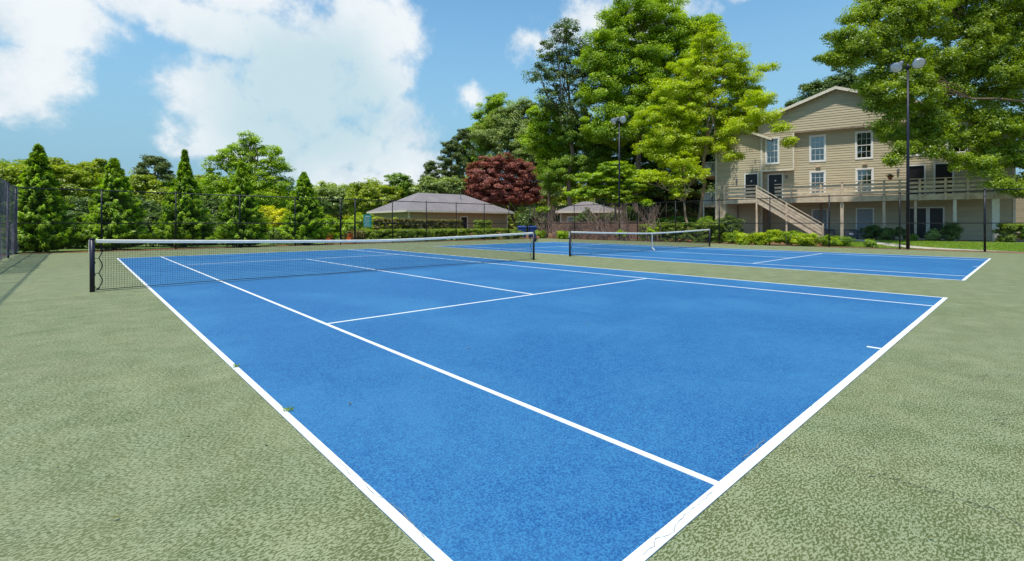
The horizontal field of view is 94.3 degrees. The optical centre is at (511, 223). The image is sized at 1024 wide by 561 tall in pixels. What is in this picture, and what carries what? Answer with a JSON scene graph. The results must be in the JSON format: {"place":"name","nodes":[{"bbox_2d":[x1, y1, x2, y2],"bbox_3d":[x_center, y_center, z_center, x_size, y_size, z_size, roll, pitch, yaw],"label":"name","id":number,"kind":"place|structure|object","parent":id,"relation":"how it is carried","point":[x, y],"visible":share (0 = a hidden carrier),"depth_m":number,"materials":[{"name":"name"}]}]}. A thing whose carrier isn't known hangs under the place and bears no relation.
{"place":"outdoors","nodes":[
{"label":"outdoors","id":0,"kind":"place"},
{"bbox_2d":[1,236,455,253],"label":"grass verge","id":1,"kind":"object","parent":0,"point":[134,247],"depth_m":28.68,"materials":[{"name":"green plant"}]},
{"bbox_2d":[0,160,26,212],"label":"broadleaf tree","id":2,"kind":"object","parent":1,"relation":"on","point":[11,173],"visible":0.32,"depth_m":39.17,"materials":[{"name":"green plant"}]},
{"bbox_2d":[33,157,103,215],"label":"broadleaf tree","id":3,"kind":"object","parent":1,"relation":"on","point":[70,179],"visible":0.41,"depth_m":41.50,"materials":[{"name":"green plant"}]},
{"bbox_2d":[60,211,87,248],"bbox_3d":[-25.055,0.392,27.392,2.683,2.236,2.596,0,0,-42],"label":"shrub","id":4,"kind":"object","parent":1,"relation":"on","point":[74,228],"visible":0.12,"depth_m":27.11,"materials":[{"name":"green plant"}]},
{"bbox_2d":[60,195,99,217],"bbox_3d":[-32.677,-0.290,36.058,4.901,3.897,3.164,0,0,0],"label":"broadleaf tree","id":5,"kind":"object","parent":1,"relation":"on","point":[80,206],"visible":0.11,"depth_m":35.42,"materials":[{"name":"green plant"}]},
{"bbox_2d":[75,158,108,199],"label":"broadleaf tree","id":6,"kind":"object","parent":1,"relation":"on","point":[99,165],"visible":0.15,"depth_m":45.63,"materials":[{"name":"green plant"}]},
{"bbox_2d":[133,195,164,215],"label":"broadleaf tree","id":7,"kind":"object","parent":1,"relation":"on","point":[150,205],"visible":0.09,"depth_m":35.38,"materials":[{"name":"green plant"}]},
{"bbox_2d":[129,174,169,213],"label":"broadleaf tree","id":8,"kind":"object","parent":1,"relation":"on","point":[137,184],"visible":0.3,"depth_m":43.36,"materials":[{"name":"green plant"}]},
{"bbox_2d":[139,210,165,246],"bbox_3d":[-22.657,0.304,29.396,3.049,2.409,2.196,0,0,-14],"label":"shrub","id":9,"kind":"object","parent":1,"relation":"on","point":[151,218],"visible":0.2,"depth_m":29.05,"materials":[{"name":"green plant"}]},
{"bbox_2d":[132,154,176,193],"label":"pine tree","id":10,"kind":"object","parent":1,"relation":"on","point":[160,167],"visible":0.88,"depth_m":45.54,"materials":[{"name":"green plant"}]},
{"bbox_2d":[149,149,216,247],"bbox_3d":[-19.491,-1.466,28.167,3.586,5.941,3.272,0,0,-44],"label":"cypress tree","id":11,"kind":"object","parent":1,"relation":"on","point":[185,182],"visible":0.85,"depth_m":27.79,"materials":[{"name":"green plant"}]},
{"bbox_2d":[152,178,217,206],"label":"broadleaf tree","id":12,"kind":"object","parent":1,"relation":"on","point":[171,184],"visible":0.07,"depth_m":47.65,"materials":[{"name":"green plant"}]},
{"bbox_2d":[198,195,226,225],"bbox_3d":[-22.566,-0.268,35.915,5.007,3.882,3.045,0,0,0],"label":"broadleaf tree","id":13,"kind":"object","parent":1,"relation":"on","point":[208,203],"visible":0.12,"depth_m":35.48,"materials":[{"name":"green plant"}]},
{"bbox_2d":[197,130,296,210],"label":"broadleaf tree","id":14,"kind":"object","parent":1,"relation":"on","point":[282,184],"visible":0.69,"depth_m":41.65,"materials":[{"name":"green plant"}]},
{"bbox_2d":[258,205,289,238],"bbox_3d":[-18.303,-0.003,36.799,3.903,2.926,3.013,0,0,8],"label":"yellow shrub","id":15,"kind":"object","parent":1,"relation":"on","point":[268,210],"visible":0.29,"depth_m":36.09,"materials":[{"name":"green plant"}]},
{"bbox_2d":[266,227,287,243],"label":"shrub","id":16,"kind":"object","parent":1,"relation":"on","point":[278,235],"visible":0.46,"depth_m":33.01,"materials":[{"name":"green plant"}]},
{"bbox_2d":[317,214,359,239],"bbox_3d":[-13.472,0.401,36.356,3.459,2.220,2.455,0,0,-25],"label":"shrub","id":17,"kind":"object","parent":1,"relation":"on","point":[333,230],"visible":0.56,"depth_m":35.97,"materials":[{"name":"green plant"}]},
{"bbox_2d":[341,229,366,242],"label":"shrub","id":18,"kind":"object","parent":1,"relation":"on","point":[359,236],"visible":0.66,"depth_m":34.84,"materials":[{"name":"green plant"}]},
{"bbox_2d":[348,212,373,230],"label":"shrub","id":19,"kind":"object","parent":1,"relation":"on","point":[360,215],"visible":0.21,"depth_m":38.06,"materials":[{"name":"green plant"}]},
{"bbox_2d":[371,218,415,238],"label":"hedge","id":20,"kind":"object","parent":1,"relation":"on","point":[387,226],"visible":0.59,"depth_m":44.95,"materials":[{"name":"green plant"}]},
{"bbox_2d":[413,219,463,237],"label":"hedge","id":21,"kind":"object","parent":1,"relation":"on","point":[432,226],"visible":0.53,"depth_m":47.60,"materials":[{"name":"green plant"}]},
{"bbox_2d":[0,238,1023,560],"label":"court slab","id":22,"kind":"structure","parent":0,"point":[160,428],"depth_m":2.98,"materials":[{"name":"green concrete"}]},
{"bbox_2d":[0,178,18,259],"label":"chain link fence","id":23,"kind":"object","parent":22,"relation":"on","point":[8,213],"visible":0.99,"depth_m":19.35,"materials":[{"name":"black metal"}]},
{"bbox_2d":[20,238,537,253],"bbox_3d":[-10.164,1.395,34.270,35.250,0.001,2.069,0,0,-42],"label":"mulch bed","id":24,"kind":"object","parent":22,"relation":"on","point":[235,247],"visible":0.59,"depth_m":27.72,"materials":[{"name":"soil"}]},
{"bbox_2d":[211,161,271,246],"bbox_3d":[-16.444,-1.184,28.975,3.523,5.378,3.341,0,0,-34],"label":"cypress tree","id":25,"kind":"object","parent":24,"relation":"on","point":[241,184],"visible":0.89,"depth_m":28.53,"materials":[{"name":"green plant"}]},
{"bbox_2d":[277,171,330,244],"bbox_3d":[-13.865,-1.005,31.719,3.423,5.020,3.468,0,0,-10],"label":"cypress tree","id":26,"kind":"object","parent":24,"relation":"on","point":[303,186],"visible":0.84,"depth_m":31.09,"materials":[{"name":"green plant"}]},
{"bbox_2d":[360,228,511,241],"bbox_3d":[-5.771,0.944,39.542,13.879,1.166,1.340,0,0,-37],"label":"hedge","id":27,"kind":"object","parent":24,"relation":"on","point":[416,233],"visible":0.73,"depth_m":38.60,"materials":[{"name":"green plant"}]},
{"bbox_2d":[14,186,547,253],"bbox_3d":[-9.637,-0.115,33.579,35.406,3.240,0.120,0,0,-42],"label":"chain link fence","id":28,"kind":"object","parent":22,"relation":"on","point":[239,223],"visible":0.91,"depth_m":28.03,"materials":[{"name":"black metal"}]},
{"bbox_2d":[88,231,537,291],"bbox_3d":[-3.829,0.902,14.039,12.983,1.205,0.221,0,0,-42],"label":"tennis net","id":29,"kind":"object","parent":22,"relation":"on","point":[92,262],"visible":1,"depth_m":11.88,"materials":[{"name":"black fabric"}]},
{"bbox_2d":[119,249,947,560],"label":"court surface","id":30,"kind":"object","parent":22,"relation":"on","point":[711,379],"visible":0.83,"depth_m":4.50,"materials":[{"name":"blue paint"}]},
{"bbox_2d":[117,249,946,560],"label":"court lines","id":31,"kind":"object","parent":30,"relation":"on","point":[643,551],"visible":0.91,"depth_m":3.09,"materials":[{"name":"white paint"}]},
{"bbox_2d":[340,438,765,554],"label":"paint cracks","id":32,"kind":"object","parent":30,"relation":"on","point":[643,554],"visible":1,"depth_m":2.30,"materials":[{"name":"white paint"}]},
{"bbox_2d":[569,228,709,255],"bbox_3d":[7.322,0.902,24.706,13.156,1.205,0.151,0,0,-42],"label":"tennis net","id":33,"kind":"object","parent":22,"relation":"on","point":[616,240],"visible":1,"depth_m":24.28,"materials":[{"name":"black fabric"}]},
{"bbox_2d":[434,242,988,280],"bbox_3d":[7.192,1.404,24.151,10.970,0.006,23.770,0,0,-42],"label":"court surface","id":34,"kind":"object","parent":22,"relation":"on","point":[931,267],"visible":1,"depth_m":19.06,"materials":[{"name":"blue paint"}]},
{"bbox_2d":[435,242,990,280],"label":"court lines","id":35,"kind":"object","parent":34,"relation":"on","point":[972,272],"visible":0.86,"depth_m":18.48,"materials":[{"name":"white paint"}]},
{"bbox_2d":[548,188,1023,251],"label":"chain link fence","id":36,"kind":"object","parent":22,"relation":"on","point":[899,221],"visible":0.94,"depth_m":28.19,"materials":[{"name":"black metal"}]},
{"bbox_2d":[527,205,561,237],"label":"vine","id":37,"kind":"object","parent":36,"relation":"attached to","point":[546,211],"visible":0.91,"depth_m":45.41,"materials":[{"name":"green plant"}]},
{"bbox_2d":[576,204,619,234],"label":"vine","id":38,"kind":"object","parent":36,"relation":"attached to","point":[598,219],"visible":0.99,"depth_m":40.77,"materials":[{"name":"brown plant"}]},
{"bbox_2d":[615,203,636,240],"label":"vine","id":39,"kind":"object","parent":36,"relation":"attached to","point":[622,226],"visible":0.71,"depth_m":38.92,"materials":[{"name":"brown plant"}]},
{"bbox_2d":[635,199,666,241],"bbox_3d":[10.705,-0.267,37.073,0.716,3.360,2.938,0,0,-42],"label":"vine","id":40,"kind":"object","parent":36,"relation":"attached to","point":[650,228],"visible":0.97,"depth_m":37.02,"materials":[{"name":"green plant"}]},
{"bbox_2d":[554,238,1023,252],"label":"mulch bed","id":41,"kind":"object","parent":22,"relation":"on","point":[849,247],"visible":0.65,"depth_m":26.61,"materials":[{"name":"soil"}]},
{"bbox_2d":[537,219,615,239],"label":"vine","id":42,"kind":"object","parent":41,"relation":"on","point":[569,228],"visible":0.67,"depth_m":43.69,"materials":[{"name":"brown plant"}]},
{"bbox_2d":[566,219,640,239],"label":"vine","id":43,"kind":"object","parent":41,"relation":"on","point":[585,226],"visible":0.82,"depth_m":41.92,"materials":[{"name":"brown plant"}]},
{"bbox_2d":[611,116,626,239],"bbox_3d":[9.001,-3.796,39.787,0.747,10.503,1.546,0,0,-42],"label":"light pole","id":44,"kind":"object","parent":41,"relation":"on","point":[622,119],"visible":0.95,"depth_m":39.72,"materials":[{"name":"brown metal"}]},
{"bbox_2d":[567,219,671,240],"bbox_3d":[8.768,0.482,39.843,0.325,1.898,11.312,0,0,-42],"label":"vine","id":45,"kind":"object","parent":41,"relation":"on","point":[615,231],"visible":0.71,"depth_m":39.96,"materials":[{"name":"brown plant"}]},
{"bbox_2d":[722,232,740,243],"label":"shrub","id":46,"kind":"object","parent":41,"relation":"on","point":[732,239],"visible":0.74,"depth_m":33.06,"materials":[{"name":"green plant"}]},
{"bbox_2d":[735,232,754,244],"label":"shrub","id":47,"kind":"object","parent":41,"relation":"on","point":[743,238],"visible":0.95,"depth_m":31.36,"materials":[{"name":"green plant"}]},
{"bbox_2d":[749,229,785,244],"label":"shrub","id":48,"kind":"object","parent":41,"relation":"on","point":[761,238],"visible":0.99,"depth_m":30.70,"materials":[{"name":"green plant"}]},
{"bbox_2d":[777,230,803,245],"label":"shrub","id":49,"kind":"object","parent":41,"relation":"on","point":[787,238],"visible":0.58,"depth_m":30.46,"materials":[{"name":"green plant"}]},
{"bbox_2d":[790,233,819,245],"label":"shrub","id":50,"kind":"object","parent":41,"relation":"on","point":[803,239],"visible":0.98,"depth_m":29.41,"materials":[{"name":"green plant"}]},
{"bbox_2d":[816,235,842,246],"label":"shrub","id":51,"kind":"object","parent":41,"relation":"on","point":[834,240],"visible":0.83,"depth_m":29.09,"materials":[{"name":"green plant"}]},
{"bbox_2d":[890,58,925,247],"bbox_3d":[21.655,-3.796,25.958,0.747,10.503,1.546,0,0,-42],"label":"light pole","id":52,"kind":"object","parent":41,"relation":"on","point":[917,63],"visible":0.97,"depth_m":25.90,"materials":[{"name":"brown metal"}]},
{"bbox_2d":[781,283,1023,525],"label":"coating cracks","id":53,"kind":"object","parent":22,"relation":"on","point":[897,450],"visible":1,"depth_m":2.84,"materials":[{"name":"green"}]},
{"bbox_2d":[0,0,1023,189],"label":"sky","id":54,"kind":"structure","parent":0,"point":[350,91],"materials":[{"name":"blue"}]},
{"bbox_2d":[2,229,1023,255],"bbox_3d":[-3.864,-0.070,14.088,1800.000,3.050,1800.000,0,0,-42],"label":"ground","id":55,"kind":"structure","parent":0,"point":[1022,240],"depth_m":33.92,"materials":[{"name":"green plant"}]},
{"bbox_2d":[1,143,79,252],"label":"cypress tree","id":56,"kind":"object","parent":55,"relation":"on","point":[38,171],"visible":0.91,"depth_m":23.03,"materials":[{"name":"green plant"}]},
{"bbox_2d":[69,157,159,249],"bbox_3d":[-21.462,-1.040,25.477,3.546,5.091,3.616,0,0,7],"label":"cypress tree","id":57,"kind":"object","parent":55,"relation":"on","point":[114,179],"visible":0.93,"depth_m":25.14,"materials":[{"name":"green plant"}]},
{"bbox_2d":[313,184,366,219],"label":"broadleaf tree","id":58,"kind":"object","parent":55,"relation":"on","point":[329,191],"visible":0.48,"depth_m":70.67,"materials":[{"name":"green plant"}]},
{"bbox_2d":[126,168,617,228],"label":"woodland","id":59,"kind":"object","parent":55,"relation":"on","point":[561,200],"visible":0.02,"depth_m":88.15,"materials":[{"name":"green plant"}]},
{"bbox_2d":[344,180,403,215],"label":"broadleaf tree","id":60,"kind":"object","parent":55,"relation":"on","point":[365,193],"visible":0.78,"depth_m":66.95,"materials":[{"name":"green plant"}]},
{"bbox_2d":[378,172,414,199],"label":"broadleaf tree","id":61,"kind":"object","parent":55,"relation":"on","point":[405,183],"visible":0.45,"depth_m":69.27,"materials":[{"name":"green plant"}]},
{"bbox_2d":[420,160,440,185],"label":"pine tree","id":62,"kind":"object","parent":55,"relation":"on","point":[430,166],"visible":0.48,"depth_m":75.67,"materials":[{"name":"green plant"}]},
{"bbox_2d":[405,175,467,195],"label":"broadleaf tree","id":63,"kind":"object","parent":55,"relation":"on","point":[430,184],"visible":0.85,"depth_m":69.12,"materials":[{"name":"green plant"}]},
{"bbox_2d":[367,192,513,232],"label":"pool house","id":64,"kind":"structure","parent":55,"relation":"on","point":[408,210],"depth_m":61.75,"materials":[{"name":"beige"}]},
{"bbox_2d":[436,139,466,181],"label":"pine tree","id":65,"kind":"object","parent":55,"relation":"on","point":[450,150],"visible":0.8,"depth_m":73.19,"materials":[{"name":"green plant"}]},
{"bbox_2d":[451,128,477,194],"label":"pine tree","id":66,"kind":"object","parent":55,"relation":"on","point":[463,134],"visible":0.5,"depth_m":77.41,"materials":[{"name":"green plant"}]},
{"bbox_2d":[473,220,492,234],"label":"hedge","id":67,"kind":"object","parent":55,"relation":"on","point":[481,225],"visible":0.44,"depth_m":51.09,"materials":[{"name":"green plant"}]},
{"bbox_2d":[460,92,514,195],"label":"broadleaf tree","id":68,"kind":"object","parent":55,"relation":"on","point":[496,100],"visible":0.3,"depth_m":86.90,"materials":[{"name":"green plant"}]},
{"bbox_2d":[462,152,543,225],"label":"maple tree","id":69,"kind":"object","parent":55,"relation":"on","point":[522,188],"visible":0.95,"depth_m":69.87,"materials":[{"name":"red plant"}]},
{"bbox_2d":[470,96,548,208],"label":"broadleaf tree","id":70,"kind":"object","parent":55,"relation":"on","point":[503,123],"visible":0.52,"depth_m":82.54,"materials":[{"name":"green plant"}]},
{"bbox_2d":[509,126,565,206],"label":"broadleaf tree","id":71,"kind":"object","parent":55,"relation":"on","point":[527,157],"visible":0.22,"depth_m":78.99,"materials":[{"name":"green plant"}]},
{"bbox_2d":[517,94,579,232],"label":"broadleaf tree","id":72,"kind":"object","parent":55,"relation":"on","point":[540,126],"visible":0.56,"depth_m":58.87,"materials":[{"name":"green plant"}]},
{"bbox_2d":[523,17,595,204],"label":"broadleaf tree","id":73,"kind":"object","parent":55,"relation":"on","point":[572,76],"visible":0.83,"depth_m":55.65,"materials":[{"name":"green plant"}]},
{"bbox_2d":[572,207,594,222],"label":"shrub","id":74,"kind":"object","parent":55,"relation":"on","point":[581,216],"visible":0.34,"depth_m":48.03,"materials":[{"name":"green plant"}]},
{"bbox_2d":[555,200,620,222],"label":"garden house","id":75,"kind":"structure","parent":55,"relation":"on","point":[568,218],"depth_m":51.37,"materials":[{"name":"beige"}]},
{"bbox_2d":[552,222,641,239],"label":"board fence","id":76,"kind":"object","parent":55,"relation":"on","point":[630,226],"visible":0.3,"depth_m":43.72,"materials":[{"name":"brown wood"}]},
{"bbox_2d":[536,108,677,202],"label":"broadleaf tree","id":77,"kind":"object","parent":55,"relation":"on","point":[592,158],"visible":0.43,"depth_m":55.69,"materials":[{"name":"green plant"}]},
{"bbox_2d":[564,160,657,222],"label":"broadleaf tree","id":78,"kind":"object","parent":55,"relation":"on","point":[605,173],"visible":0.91,"depth_m":44.53,"materials":[{"name":"green plant"}]},
{"bbox_2d":[514,202,714,231],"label":"undergrowth","id":79,"kind":"object","parent":55,"relation":"on","point":[524,219],"visible":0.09,"depth_m":61.52,"materials":[{"name":"green plant"}]},
{"bbox_2d":[617,206,640,222],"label":"shrub","id":80,"kind":"object","parent":55,"relation":"on","point":[632,216],"visible":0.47,"depth_m":46.72,"materials":[{"name":"green plant"}]},
{"bbox_2d":[571,0,726,222],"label":"broadleaf tree","id":81,"kind":"object","parent":55,"relation":"on","point":[608,65],"visible":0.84,"depth_m":50.69,"materials":[{"name":"green plant"}]},
{"bbox_2d":[638,224,668,240],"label":"hedge","id":82,"kind":"object","parent":55,"relation":"on","point":[640,235],"visible":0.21,"depth_m":39.24,"materials":[{"name":"green plant"}]},
{"bbox_2d":[594,187,714,218],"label":"broadleaf tree","id":83,"kind":"object","parent":55,"relation":"on","point":[671,204],"visible":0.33,"depth_m":53.83,"materials":[{"name":"green plant"}]},
{"bbox_2d":[632,150,710,227],"bbox_3d":[13.100,-2.275,38.989,6.428,7.602,2.757,0,0,0],"label":"birch tree","id":84,"kind":"object","parent":55,"relation":"on","point":[690,163],"visible":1,"depth_m":38.80,"materials":[{"name":"green plant"}]},
{"bbox_2d":[647,215,697,235],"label":"shrub","id":85,"kind":"object","parent":55,"relation":"on","point":[681,219],"visible":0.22,"depth_m":42.25,"materials":[{"name":"green plant"}]},
{"bbox_2d":[636,115,737,216],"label":"broadleaf tree","id":86,"kind":"object","parent":55,"relation":"on","point":[694,188],"visible":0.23,"depth_m":52.69,"materials":[{"name":"green plant"}]},
{"bbox_2d":[655,222,724,242],"bbox_3d":[13.560,0.683,36.293,4.906,1.664,1.914,0,0,40],"label":"hedge","id":87,"kind":"object","parent":55,"relation":"on","point":[714,233],"visible":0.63,"depth_m":35.68,"materials":[{"name":"green plant"}]},
{"bbox_2d":[628,22,799,219],"bbox_3d":[16.731,-7.657,40.194,12.693,18.355,7.972,0,0,26],"label":"birch tree","id":88,"kind":"object","parent":55,"relation":"on","point":[751,103],"visible":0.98,"depth_m":39.75,"materials":[{"name":"green plant"}]},
{"bbox_2d":[712,213,744,239],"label":"shrub","id":89,"kind":"object","parent":55,"relation":"on","point":[729,219],"visible":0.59,"depth_m":35.63,"materials":[{"name":"green plant"}]},
{"bbox_2d":[783,67,885,106],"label":"broadleaf tree","id":90,"kind":"object","parent":55,"relation":"on","point":[815,87],"visible":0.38,"depth_m":61.22,"materials":[{"name":"green plant"}]},
{"bbox_2d":[703,86,1019,240],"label":"apartment house","id":91,"kind":"structure","parent":55,"relation":"on","point":[838,150],"depth_m":36.15,"materials":[{"name":"beige wood"}]},
{"bbox_2d":[765,137,779,164],"bbox_3d":[21.189,-5.905,38.621,1.020,2.180,0.175,0,0,33],"label":"window","id":92,"kind":"structure","parent":91,"relation":"in","point":[774,143],"depth_m":38.66,"materials":[{"name":"white glass"}]},
{"bbox_2d":[809,134,825,161],"bbox_3d":[24.168,-5.910,37.537,1.120,2.130,0.600,0,0,33],"label":"window","id":93,"kind":"structure","parent":91,"relation":"in","point":[817,143],"depth_m":37.41,"materials":[{"name":"white glass"}]},
{"bbox_2d":[809,171,825,192],"bbox_3d":[24.168,-3.215,37.537,1.080,1.840,0.600,0,0,33],"label":"window","id":94,"kind":"structure","parent":91,"relation":"in","point":[814,176],"depth_m":37.57,"materials":[{"name":"white glass"}]},
{"bbox_2d":[855,130,872,159],"bbox_3d":[26.635,-5.910,35.937,1.100,2.130,0.600,0,0,33],"label":"window","id":95,"kind":"structure","parent":91,"relation":"in","point":[863,139],"depth_m":35.90,"materials":[{"name":"white glass"}]},
{"bbox_2d":[855,168,873,191],"bbox_3d":[26.658,-3.235,35.923,1.110,1.880,0.600,0,0,33],"label":"window","id":96,"kind":"structure","parent":91,"relation":"in","point":[861,174],"depth_m":35.84,"materials":[{"name":"white glass"}]},
{"bbox_2d":[946,122,967,153],"bbox_3d":[30.979,-5.910,33.120,1.150,2.130,0.600,0,0,33],"label":"window","id":97,"kind":"structure","parent":91,"relation":"in","point":[958,150],"depth_m":32.94,"materials":[{"name":"white glass"}]},
{"bbox_2d":[858,224,880,239],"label":"shrub","id":98,"kind":"object","parent":55,"relation":"on","point":[869,229],"visible":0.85,"depth_m":33.11,"materials":[{"name":"green plant"}]},
{"bbox_2d":[875,226,905,239],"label":"shrub","id":99,"kind":"object","parent":55,"relation":"on","point":[882,236],"visible":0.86,"depth_m":32.25,"materials":[{"name":"green plant"}]},
{"bbox_2d":[811,0,1023,198],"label":"oak tree","id":100,"kind":"object","parent":55,"relation":"on","point":[992,31],"visible":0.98,"depth_m":28.62,"materials":[{"name":"green plant"}]},
{"bbox_2d":[924,228,942,240],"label":"shrub","id":101,"kind":"object","parent":55,"relation":"on","point":[933,233],"visible":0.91,"depth_m":30.82,"materials":[{"name":"green plant"}]},
{"bbox_2d":[1016,178,1023,233],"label":"neighbour building","id":102,"kind":"structure","parent":55,"relation":"on","point":[1019,210],"depth_m":51.99,"materials":[{"name":"beige"}]},
{"bbox_2d":[837,239,1023,251],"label":"lawn","id":103,"kind":"structure","parent":0,"point":[1007,249],"depth_m":27.36,"materials":[{"name":"plant"}]},
{"bbox_2d":[831,235,855,245],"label":"shrub","id":104,"kind":"object","parent":103,"relation":"on","point":[847,240],"visible":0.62,"depth_m":29.33,"materials":[{"name":"green plant"}]},
{"bbox_2d":[940,221,963,240],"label":"shrub","id":105,"kind":"object","parent":103,"relation":"on","point":[952,228],"visible":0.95,"depth_m":30.35,"materials":[{"name":"green plant"}]},
{"bbox_2d":[991,222,1023,241],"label":"hedge","id":106,"kind":"object","parent":103,"relation":"on","point":[1008,227],"visible":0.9,"depth_m":28.81,"materials":[{"name":"green plant"}]},
{"bbox_2d":[852,239,1013,251],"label":"garden path","id":107,"kind":"structure","parent":0,"point":[883,243],"depth_m":27.71,"materials":[{"name":"concrete"}]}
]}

